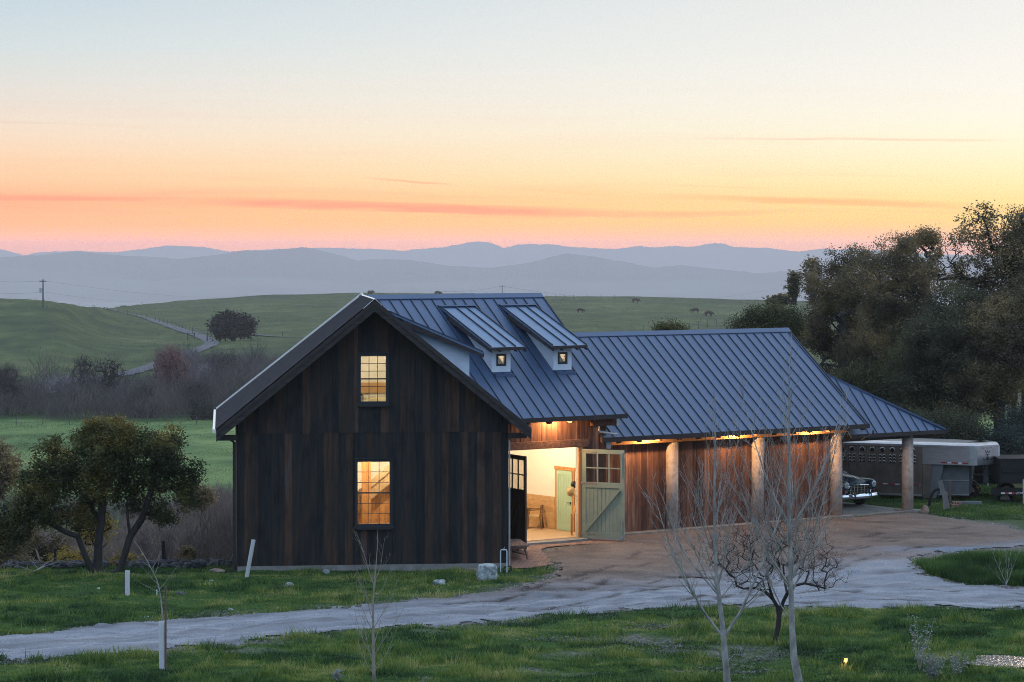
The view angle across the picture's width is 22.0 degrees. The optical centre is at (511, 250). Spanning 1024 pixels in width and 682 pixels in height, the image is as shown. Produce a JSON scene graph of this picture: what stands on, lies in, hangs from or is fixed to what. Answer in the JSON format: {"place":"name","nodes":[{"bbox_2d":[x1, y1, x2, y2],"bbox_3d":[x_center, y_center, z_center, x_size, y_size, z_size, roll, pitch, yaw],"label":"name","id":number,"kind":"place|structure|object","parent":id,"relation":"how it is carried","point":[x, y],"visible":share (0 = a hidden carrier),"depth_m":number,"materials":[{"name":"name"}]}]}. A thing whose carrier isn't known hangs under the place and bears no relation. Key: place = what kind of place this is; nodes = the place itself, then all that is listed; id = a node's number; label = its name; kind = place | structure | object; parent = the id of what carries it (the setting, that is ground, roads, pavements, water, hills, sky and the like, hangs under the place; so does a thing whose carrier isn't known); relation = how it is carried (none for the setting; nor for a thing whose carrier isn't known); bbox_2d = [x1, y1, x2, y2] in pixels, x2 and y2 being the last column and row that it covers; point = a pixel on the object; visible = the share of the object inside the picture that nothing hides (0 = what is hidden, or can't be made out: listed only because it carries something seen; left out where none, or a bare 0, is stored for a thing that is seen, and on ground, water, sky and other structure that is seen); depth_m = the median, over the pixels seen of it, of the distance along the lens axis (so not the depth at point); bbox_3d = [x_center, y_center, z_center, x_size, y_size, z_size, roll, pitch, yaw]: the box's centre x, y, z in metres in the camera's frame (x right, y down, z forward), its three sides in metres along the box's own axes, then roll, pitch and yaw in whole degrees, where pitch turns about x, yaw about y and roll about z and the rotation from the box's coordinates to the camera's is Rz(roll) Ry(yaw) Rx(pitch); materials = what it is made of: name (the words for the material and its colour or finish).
{"place":"outdoors","nodes":[
{"label":"outdoors","id":0,"kind":"place"},
{"bbox_2d":[25,307,218,390],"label":"road","id":1,"kind":"structure","parent":0,"point":[209,343],"depth_m":648.26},
{"bbox_2d":[185,331,305,336],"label":"path","id":2,"kind":"structure","parent":0,"point":[255,334],"depth_m":686.08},
{"bbox_2d":[0,241,999,272],"bbox_3d":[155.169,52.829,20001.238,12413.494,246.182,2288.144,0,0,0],"label":"mountains","id":3,"kind":"structure","parent":0,"point":[712,256],"depth_m":19775.56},
{"bbox_2d":[0,271,1002,302],"bbox_3d":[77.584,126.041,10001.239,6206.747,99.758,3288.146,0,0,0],"label":"hills","id":4,"kind":"structure","parent":0,"point":[16,285],"depth_m":9537.25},
{"bbox_2d":[0,247,1005,284],"bbox_3d":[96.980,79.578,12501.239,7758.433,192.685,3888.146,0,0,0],"label":"mountains","id":5,"kind":"structure","parent":0,"point":[303,263],"depth_m":12023.03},
{"bbox_2d":[0,293,1023,681],"bbox_3d":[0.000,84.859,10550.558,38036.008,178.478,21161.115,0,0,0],"label":"ground","id":6,"kind":"structure","parent":0,"point":[52,333],"depth_m":314.43,"materials":[{"name":"plant"}]},
{"bbox_2d":[0,436,27,501],"bbox_3d":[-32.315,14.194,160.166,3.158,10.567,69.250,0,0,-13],"label":"shade tree","id":7,"kind":"object","parent":6,"relation":"on","point":[9,462],"visible":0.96,"depth_m":127.63,"materials":[{"name":"green plant"}]},
{"bbox_2d":[0,361,28,414],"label":"bare tree","id":8,"kind":"object","parent":6,"relation":"on","point":[7,380],"visible":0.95,"depth_m":351.50,"materials":[{"name":"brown plant"}]},
{"bbox_2d":[0,531,44,568],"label":"bush","id":9,"kind":"object","parent":6,"relation":"on","point":[6,557],"visible":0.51,"depth_m":83.49,"materials":[{"name":"brown plant"}]},
{"bbox_2d":[4,548,69,573],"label":"fallen branch","id":10,"kind":"object","parent":6,"relation":"on","point":[41,567],"visible":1,"depth_m":80.41,"materials":[{"name":"wood"}]},
{"bbox_2d":[39,279,45,306],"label":"utility pole","id":11,"kind":"object","parent":6,"relation":"on","point":[41,290],"visible":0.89,"depth_m":671.88,"materials":[{"name":"grey wood"}]},
{"bbox_2d":[14,528,73,561],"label":"bush","id":12,"kind":"object","parent":6,"relation":"on","point":[40,549],"visible":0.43,"depth_m":89.77,"materials":[{"name":"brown plant"}]},
{"bbox_2d":[53,548,56,560],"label":"fence post","id":13,"kind":"object","parent":6,"relation":"on","point":[55,554],"visible":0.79,"depth_m":82.86,"materials":[{"name":"brown wood"}]},
{"bbox_2d":[41,373,80,408],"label":"bare tree","id":14,"kind":"object","parent":6,"relation":"on","point":[56,381],"visible":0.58,"depth_m":355.38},
{"bbox_2d":[69,350,98,405],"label":"bare tree","id":15,"kind":"object","parent":6,"relation":"on","point":[83,363],"visible":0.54,"depth_m":371.71,"materials":[{"name":"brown plant"}]},
{"bbox_2d":[6,522,176,565],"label":"undergrowth","id":16,"kind":"object","parent":6,"relation":"on","point":[115,543],"visible":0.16,"depth_m":104.42,"materials":[{"name":"plant"}]},
{"bbox_2d":[42,512,143,565],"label":"golden bush","id":17,"kind":"object","parent":6,"relation":"on","point":[71,554],"visible":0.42,"depth_m":88.28,"materials":[{"name":"yellow plant"}]},
{"bbox_2d":[0,411,210,573],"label":"oak tree","id":18,"kind":"object","parent":6,"relation":"on","point":[118,448],"visible":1,"depth_m":80.73,"materials":[{"name":"green plant"}]},
{"bbox_2d":[16,415,196,424],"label":"fence","id":19,"kind":"object","parent":6,"relation":"on","point":[122,421],"visible":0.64,"depth_m":323.00,"materials":[{"name":"brown wood"}]},
{"bbox_2d":[82,353,132,409],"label":"bare tree","id":20,"kind":"object","parent":6,"relation":"on","point":[112,375],"visible":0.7,"depth_m":365.59,"materials":[{"name":"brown plant"}]},
{"bbox_2d":[0,489,229,526],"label":"undergrowth","id":21,"kind":"object","parent":6,"relation":"on","point":[113,514],"visible":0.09,"depth_m":184.28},
{"bbox_2d":[0,419,234,525],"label":"pasture tufts","id":22,"kind":"object","parent":6,"relation":"on","point":[200,420],"visible":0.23,"depth_m":294.33,"materials":[{"name":"plant"}]},
{"bbox_2d":[0,558,236,569],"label":"stone wall","id":23,"kind":"structure","parent":6,"relation":"on","point":[195,563],"depth_m":82.50,"materials":[{"name":"stone"}]},
{"bbox_2d":[125,570,129,595],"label":"tree guard","id":24,"kind":"object","parent":6,"relation":"on","point":[127,582],"visible":1,"depth_m":75.51,"materials":[{"name":"white plastic"}]},
{"bbox_2d":[0,319,277,420],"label":"thicket","id":25,"kind":"object","parent":6,"relation":"on","point":[116,401],"visible":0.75,"depth_m":342.18,"materials":[{"name":"plant"}]},
{"bbox_2d":[119,529,161,559],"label":"bare shrub","id":26,"kind":"object","parent":6,"relation":"on","point":[143,544],"visible":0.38,"depth_m":97.89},
{"bbox_2d":[124,383,157,417],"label":"round tree","id":27,"kind":"object","parent":6,"relation":"on","point":[149,392],"visible":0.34,"depth_m":343.86,"materials":[{"name":"grey plant"}]},
{"bbox_2d":[130,542,179,620],"bbox_3d":[-8.465,8.419,62.897,1.241,3.078,0.421,0,0,-6],"label":"bare sapling","id":28,"kind":"object","parent":6,"relation":"on","point":[156,580],"visible":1,"depth_m":62.89,"materials":[{"name":"grey plant"}]},
{"bbox_2d":[118,308,192,328],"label":"fence","id":29,"kind":"object","parent":6,"relation":"on","point":[159,319],"visible":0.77,"depth_m":835.15,"materials":[{"name":"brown wood"}]},
{"bbox_2d":[159,621,164,669],"bbox_3d":[-8.272,9.386,62.493,0.187,1.204,0.168,0,0,0],"label":"tree guard","id":30,"kind":"object","parent":6,"relation":"on","point":[161,644],"visible":0.63,"depth_m":62.42,"materials":[{"name":"white plastic"}]},
{"bbox_2d":[161,541,165,558],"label":"fence post","id":31,"kind":"object","parent":6,"relation":"on","point":[163,546],"visible":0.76,"depth_m":82.85,"materials":[{"name":"brown wood"}]},
{"bbox_2d":[165,586,166,669],"bbox_3d":[-8.192,8.999,62.433,0.044,2.115,0.040,0,0,0],"label":"stake","id":32,"kind":"object","parent":6,"relation":"on","point":[166,627],"visible":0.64,"depth_m":62.42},
{"bbox_2d":[156,527,177,559],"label":"bare shrub","id":33,"kind":"object","parent":6,"relation":"on","point":[167,551],"visible":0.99,"depth_m":82.78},
{"bbox_2d":[149,512,190,546],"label":"bare shrub","id":34,"kind":"object","parent":6,"relation":"on","point":[173,526],"visible":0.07,"depth_m":107.80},
{"bbox_2d":[149,339,194,410],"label":"bare tree","id":35,"kind":"object","parent":6,"relation":"on","point":[170,364],"visible":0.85,"depth_m":361.40,"materials":[{"name":"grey plant"}]},
{"bbox_2d":[113,474,236,565],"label":"undergrowth","id":36,"kind":"object","parent":6,"relation":"on","point":[210,524],"visible":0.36,"depth_m":99.87,"materials":[{"name":"plant"}]},
{"bbox_2d":[174,544,198,569],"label":"bush","id":37,"kind":"object","parent":6,"relation":"on","point":[188,552],"visible":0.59,"depth_m":84.42,"materials":[{"name":"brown plant"}]},
{"bbox_2d":[180,379,215,409],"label":"bare tree","id":38,"kind":"object","parent":6,"relation":"on","point":[192,387],"visible":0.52,"depth_m":349.45,"materials":[{"name":"grey plant"}]},
{"bbox_2d":[187,399,215,419],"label":"bush","id":39,"kind":"object","parent":6,"relation":"on","point":[207,417],"visible":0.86,"depth_m":337.18,"materials":[{"name":"grey plant"}]},
{"bbox_2d":[190,483,219,518],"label":"shrub","id":40,"kind":"object","parent":6,"relation":"on","point":[207,494],"visible":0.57,"depth_m":103.81,"materials":[{"name":"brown plant"}]},
{"bbox_2d":[193,363,217,381],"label":"bare tree","id":41,"kind":"object","parent":6,"relation":"on","point":[202,367],"visible":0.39,"depth_m":371.58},
{"bbox_2d":[209,568,224,572],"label":"rock","id":42,"kind":"object","parent":6,"relation":"on","point":[215,570],"visible":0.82,"depth_m":80.93,"materials":[{"name":"grey stone"}]},
{"bbox_2d":[149,341,284,390],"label":"thicket","id":43,"kind":"object","parent":6,"relation":"on","point":[190,358],"visible":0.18,"depth_m":474.71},
{"bbox_2d":[196,345,243,383],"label":"bare tree","id":44,"kind":"object","parent":6,"relation":"on","point":[213,357],"visible":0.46,"depth_m":394.36,"materials":[{"name":"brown plant"}]},
{"bbox_2d":[204,308,259,341],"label":"hill oak","id":45,"kind":"object","parent":6,"relation":"on","point":[231,325],"visible":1,"depth_m":653.82,"materials":[{"name":"green plant"}]},
{"bbox_2d":[245,539,255,576],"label":"tree guard","id":46,"kind":"object","parent":6,"relation":"on","point":[250,556],"visible":0.99,"depth_m":79.81,"materials":[{"name":"white plastic"}]},
{"bbox_2d":[330,669,343,680],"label":"seedling","id":47,"kind":"object","parent":6,"relation":"on","point":[335,674],"visible":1,"depth_m":60.57,"materials":[{"name":"grey plant"}]},
{"bbox_2d":[349,531,405,681],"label":"bare sapling","id":48,"kind":"object","parent":6,"relation":"on","point":[373,671],"visible":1,"depth_m":60.29,"materials":[{"name":"grey plant"}]},
{"bbox_2d":[1,293,815,376],"bbox_3d":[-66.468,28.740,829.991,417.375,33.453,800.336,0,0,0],"label":"meadow scrub","id":49,"kind":"object","parent":6,"relation":"on","point":[325,318],"visible":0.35,"depth_m":853.53,"materials":[{"name":"plant"}]},
{"bbox_2d":[433,579,444,584],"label":"rock","id":50,"kind":"object","parent":6,"relation":"on","point":[439,581],"visible":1,"depth_m":78.12,"materials":[{"name":"stone"}]},
{"bbox_2d":[476,563,497,580],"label":"boulder","id":51,"kind":"object","parent":6,"relation":"on","point":[485,571],"visible":1,"depth_m":79.23,"materials":[{"name":"stone"}]},
{"bbox_2d":[500,547,507,571],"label":"standpipe","id":52,"kind":"object","parent":6,"relation":"on","point":[506,559],"visible":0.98,"depth_m":81.18,"materials":[{"name":"metal"}]},
{"bbox_2d":[0,555,1023,681],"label":"grass","id":53,"kind":"structure","parent":6,"relation":"on","point":[455,672],"depth_m":66.73,"materials":[{"name":"plant"}]},
{"bbox_2d":[213,293,945,571],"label":"barn","id":54,"kind":"structure","parent":6,"relation":"on","point":[479,430],"depth_m":87.89,"materials":[{"name":"brown wood"}]},
{"bbox_2d":[357,353,389,406],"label":"window","id":55,"kind":"structure","parent":54,"relation":"in","point":[377,403],"depth_m":81.78,"materials":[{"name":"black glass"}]},
{"bbox_2d":[354,458,393,529],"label":"window","id":56,"kind":"structure","parent":54,"relation":"in","point":[384,526],"depth_m":81.80,"materials":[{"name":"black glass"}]},
{"bbox_2d":[363,397,385,400],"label":"sofa","id":57,"kind":"object","parent":54,"relation":"on","point":[374,398],"visible":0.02,"depth_m":85.60,"materials":[{"name":"beige fabric"}]},
{"bbox_2d":[508,454,526,543],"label":"barn door","id":58,"kind":"structure","parent":54,"relation":"in","point":[518,497],"depth_m":85.77,"materials":[{"name":"brown wood"}]},
{"bbox_2d":[529,504,543,528],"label":"chair","id":59,"kind":"object","parent":54,"relation":"on","point":[534,515],"visible":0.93,"depth_m":91.36,"materials":[{"name":"brown wood"}]},
{"bbox_2d":[557,470,571,530],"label":"interior door","id":60,"kind":"structure","parent":54,"relation":"in","point":[564,478],"depth_m":90.74,"materials":[{"name":"green paint"}]},
{"bbox_2d":[566,487,575,496],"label":"hat","id":61,"kind":"object","parent":54,"relation":"hanging from","point":[570,491],"visible":1,"depth_m":88.85,"materials":[{"name":"fabric"}]},
{"bbox_2d":[571,481,575,487],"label":"hat","id":62,"kind":"object","parent":54,"relation":"hanging from","point":[573,483],"visible":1,"depth_m":89.16,"materials":[{"name":"black"}]},
{"bbox_2d":[581,449,624,539],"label":"barn door","id":63,"kind":"structure","parent":54,"relation":"in","point":[613,494],"depth_m":88.23,"materials":[{"name":"green paint"}]},
{"bbox_2d":[646,316,692,330],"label":"tree","id":64,"kind":"object","parent":6,"relation":"on","point":[662,325],"visible":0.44,"depth_m":117.97,"materials":[{"name":"green plant"}]},
{"bbox_2d":[509,619,829,678],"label":"leaf litter","id":65,"kind":"object","parent":6,"relation":"on","point":[663,645],"visible":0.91,"depth_m":65.84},
{"bbox_2d":[643,318,733,330],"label":"fence","id":66,"kind":"object","parent":6,"relation":"on","point":[698,323],"visible":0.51,"depth_m":772.09,"materials":[{"name":"brown wood"}]},
{"bbox_2d":[705,310,713,315],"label":"cow","id":67,"kind":"object","parent":6,"relation":"on","point":[708,312],"visible":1,"depth_m":893.88},
{"bbox_2d":[635,385,795,681],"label":"bare young tree","id":68,"kind":"object","parent":6,"relation":"on","point":[723,632],"visible":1,"depth_m":59.18,"materials":[{"name":"grey plant"}]},
{"bbox_2d":[724,300,810,347],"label":"tree","id":69,"kind":"object","parent":6,"relation":"on","point":[778,316],"visible":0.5,"depth_m":131.83,"materials":[{"name":"green plant"}]},
{"bbox_2d":[686,497,860,644],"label":"fruit tree","id":70,"kind":"object","parent":6,"relation":"on","point":[779,610],"visible":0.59,"depth_m":66.54,"materials":[{"name":"brown plant"}]},
{"bbox_2d":[761,292,791,307],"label":"bush","id":71,"kind":"object","parent":6,"relation":"on","point":[780,297],"visible":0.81,"depth_m":299.52,"materials":[{"name":"green plant"}]},
{"bbox_2d":[716,333,855,681],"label":"bare young tree","id":72,"kind":"object","parent":6,"relation":"on","point":[797,674],"visible":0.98,"depth_m":59.58,"materials":[{"name":"grey plant"}]},
{"bbox_2d":[783,269,804,304],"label":"pine tree","id":73,"kind":"object","parent":6,"relation":"on","point":[793,287],"visible":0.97,"depth_m":239.75,"materials":[{"name":"green plant"}]},
{"bbox_2d":[795,254,823,304],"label":"pine tree","id":74,"kind":"object","parent":6,"relation":"on","point":[807,264],"visible":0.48,"depth_m":234.80,"materials":[{"name":"green plant"}]},
{"bbox_2d":[798,237,889,377],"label":"tree","id":75,"kind":"object","parent":6,"relation":"on","point":[841,290],"visible":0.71,"depth_m":126.09,"materials":[{"name":"green plant"}]},
{"bbox_2d":[843,468,879,504],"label":"pickup truck","id":76,"kind":"object","parent":6,"relation":"on","point":[859,490],"visible":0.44,"depth_m":99.88,"materials":[{"name":"teal paint"}]},
{"bbox_2d":[827,331,946,412],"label":"tree","id":77,"kind":"object","parent":6,"relation":"on","point":[859,377],"visible":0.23,"depth_m":116.05,"materials":[{"name":"green plant"}]},
{"bbox_2d":[829,229,947,402],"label":"tree","id":78,"kind":"object","parent":6,"relation":"on","point":[885,308],"visible":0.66,"depth_m":120.41,"materials":[{"name":"green plant"}]},
{"bbox_2d":[890,224,946,317],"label":"tree","id":79,"kind":"object","parent":6,"relation":"on","point":[923,238],"visible":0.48,"depth_m":123.07,"materials":[{"name":"green plant"}]},
{"bbox_2d":[843,438,999,497],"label":"stock trailer","id":80,"kind":"object","parent":6,"relation":"on","point":[946,461],"visible":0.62,"depth_m":102.79,"materials":[{"name":"metal"}]},
{"bbox_2d":[848,402,995,440],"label":"bush","id":81,"kind":"object","parent":6,"relation":"on","point":[956,426],"visible":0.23,"depth_m":108.50,"materials":[{"name":"green plant"}]},
{"bbox_2d":[906,614,938,669],"bbox_3d":[9.631,9.261,62.350,0.651,1.310,1.376,0,0,27],"label":"seedling","id":82,"kind":"object","parent":6,"relation":"on","point":[917,652],"visible":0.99,"depth_m":62.26,"materials":[{"name":"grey plant"}]},
{"bbox_2d":[921,505,928,513],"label":"rock","id":83,"kind":"object","parent":6,"relation":"on","point":[925,509],"visible":0.93,"depth_m":97.58,"materials":[{"name":"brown stone"}]},
{"bbox_2d":[844,484,1023,585],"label":"grass","id":84,"kind":"structure","parent":6,"relation":"on","point":[960,566],"depth_m":80.85,"materials":[{"name":"plant"}]},
{"bbox_2d":[989,544,1021,588],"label":"bare shrub","id":85,"kind":"object","parent":84,"relation":"on","point":[1005,562],"visible":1,"depth_m":77.28,"materials":[{"name":"grey plant"}]},
{"bbox_2d":[928,488,939,505],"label":"fender","id":86,"kind":"object","parent":6,"relation":"on","point":[931,495],"visible":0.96,"depth_m":99.60,"materials":[{"name":"rubber"}]},
{"bbox_2d":[918,653,951,680],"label":"seedling","id":87,"kind":"object","parent":6,"relation":"on","point":[931,671],"visible":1,"depth_m":60.78,"materials":[{"name":"green plant"}]},
{"bbox_2d":[870,277,1003,417],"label":"tree","id":88,"kind":"object","parent":6,"relation":"on","point":[942,351],"visible":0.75,"depth_m":113.01,"materials":[{"name":"green plant"}]},
{"bbox_2d":[942,491,949,509],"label":"board","id":89,"kind":"object","parent":6,"relation":"on","point":[945,500],"visible":1,"depth_m":98.70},
{"bbox_2d":[938,480,944,493],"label":"board","id":90,"kind":"object","parent":89,"relation":"on","point":[941,486],"visible":1,"depth_m":99.18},
{"bbox_2d":[949,481,950,501],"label":"post","id":91,"kind":"object","parent":6,"relation":"on","point":[949,491],"visible":0.79,"depth_m":102.00,"materials":[{"name":"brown wood"}]},
{"bbox_2d":[950,501,960,506],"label":"brick pile","id":92,"kind":"object","parent":6,"relation":"on","point":[956,503],"visible":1,"depth_m":100.01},
{"bbox_2d":[948,651,969,675],"bbox_3d":[10.311,9.630,61.292,0.604,0.642,0.630,0,0,-44],"label":"seedling","id":93,"kind":"object","parent":6,"relation":"on","point":[955,657],"visible":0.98,"depth_m":61.30,"materials":[{"name":"green plant"}]},
{"bbox_2d":[904,200,1023,412],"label":"gnarled oak","id":94,"kind":"object","parent":6,"relation":"on","point":[1008,254],"visible":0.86,"depth_m":116.74,"materials":[{"name":"green plant"}]},
{"bbox_2d":[960,501,981,504],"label":"timber","id":95,"kind":"object","parent":6,"relation":"on","point":[971,502],"visible":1,"depth_m":100.50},
{"bbox_2d":[927,270,1023,441],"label":"tree","id":96,"kind":"object","parent":6,"relation":"on","point":[1002,369],"visible":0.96,"depth_m":112.01,"materials":[{"name":"green plant"}]},
{"bbox_2d":[958,464,1022,497],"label":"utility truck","id":97,"kind":"object","parent":6,"relation":"on","point":[977,476],"visible":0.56,"depth_m":103.90,"materials":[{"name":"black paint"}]},
{"bbox_2d":[965,402,1023,454],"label":"bush","id":98,"kind":"object","parent":6,"relation":"on","point":[1008,437],"visible":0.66,"depth_m":108.83,"materials":[{"name":"green plant"}]},
{"bbox_2d":[991,455,1023,502],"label":"dump trailer","id":99,"kind":"object","parent":6,"relation":"on","point":[1007,468],"visible":0.93,"depth_m":101.50,"materials":[{"name":"black paint"}]},
{"bbox_2d":[999,207,1023,433],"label":"tree","id":100,"kind":"object","parent":6,"relation":"on","point":[1022,397],"visible":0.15,"depth_m":119.77,"materials":[{"name":"green plant"}]},
{"bbox_2d":[0,512,1023,664],"bbox_3d":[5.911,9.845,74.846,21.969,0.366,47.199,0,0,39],"label":"gravel road","id":101,"kind":"structure","parent":0,"point":[853,534],"depth_m":77.05,"materials":[{"name":"gravel"}]},
{"bbox_2d":[672,576,706,577],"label":"puddle","id":102,"kind":"object","parent":101,"relation":"on","point":[687,577],"visible":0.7,"depth_m":79.90,"materials":[{"name":"grey liquid"}]},
{"bbox_2d":[0,0,1023,254],"label":"sky","id":103,"kind":"structure","parent":0,"point":[126,125],"materials":[{"name":"orange"}]},
{"bbox_2d":[527,507,531,528],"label":"dining table","id":104,"kind":"object","parent":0,"point":[528,508],"visible":0.2,"depth_m":91.20,"materials":[{"name":"brown wood"}]},
{"bbox_2d":[508,539,628,567],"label":"brick patio","id":105,"kind":"structure","parent":0,"point":[536,555],"depth_m":84.57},
{"bbox_2d":[508,539,528,558],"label":"bench","id":106,"kind":"object","parent":105,"relation":"on","point":[518,544],"visible":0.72,"depth_m":83.63,"materials":[{"name":"brown wood"}]},
{"bbox_2d":[966,655,1023,667],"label":"gravel","id":107,"kind":"structure","parent":0,"point":[1000,660],"depth_m":63.57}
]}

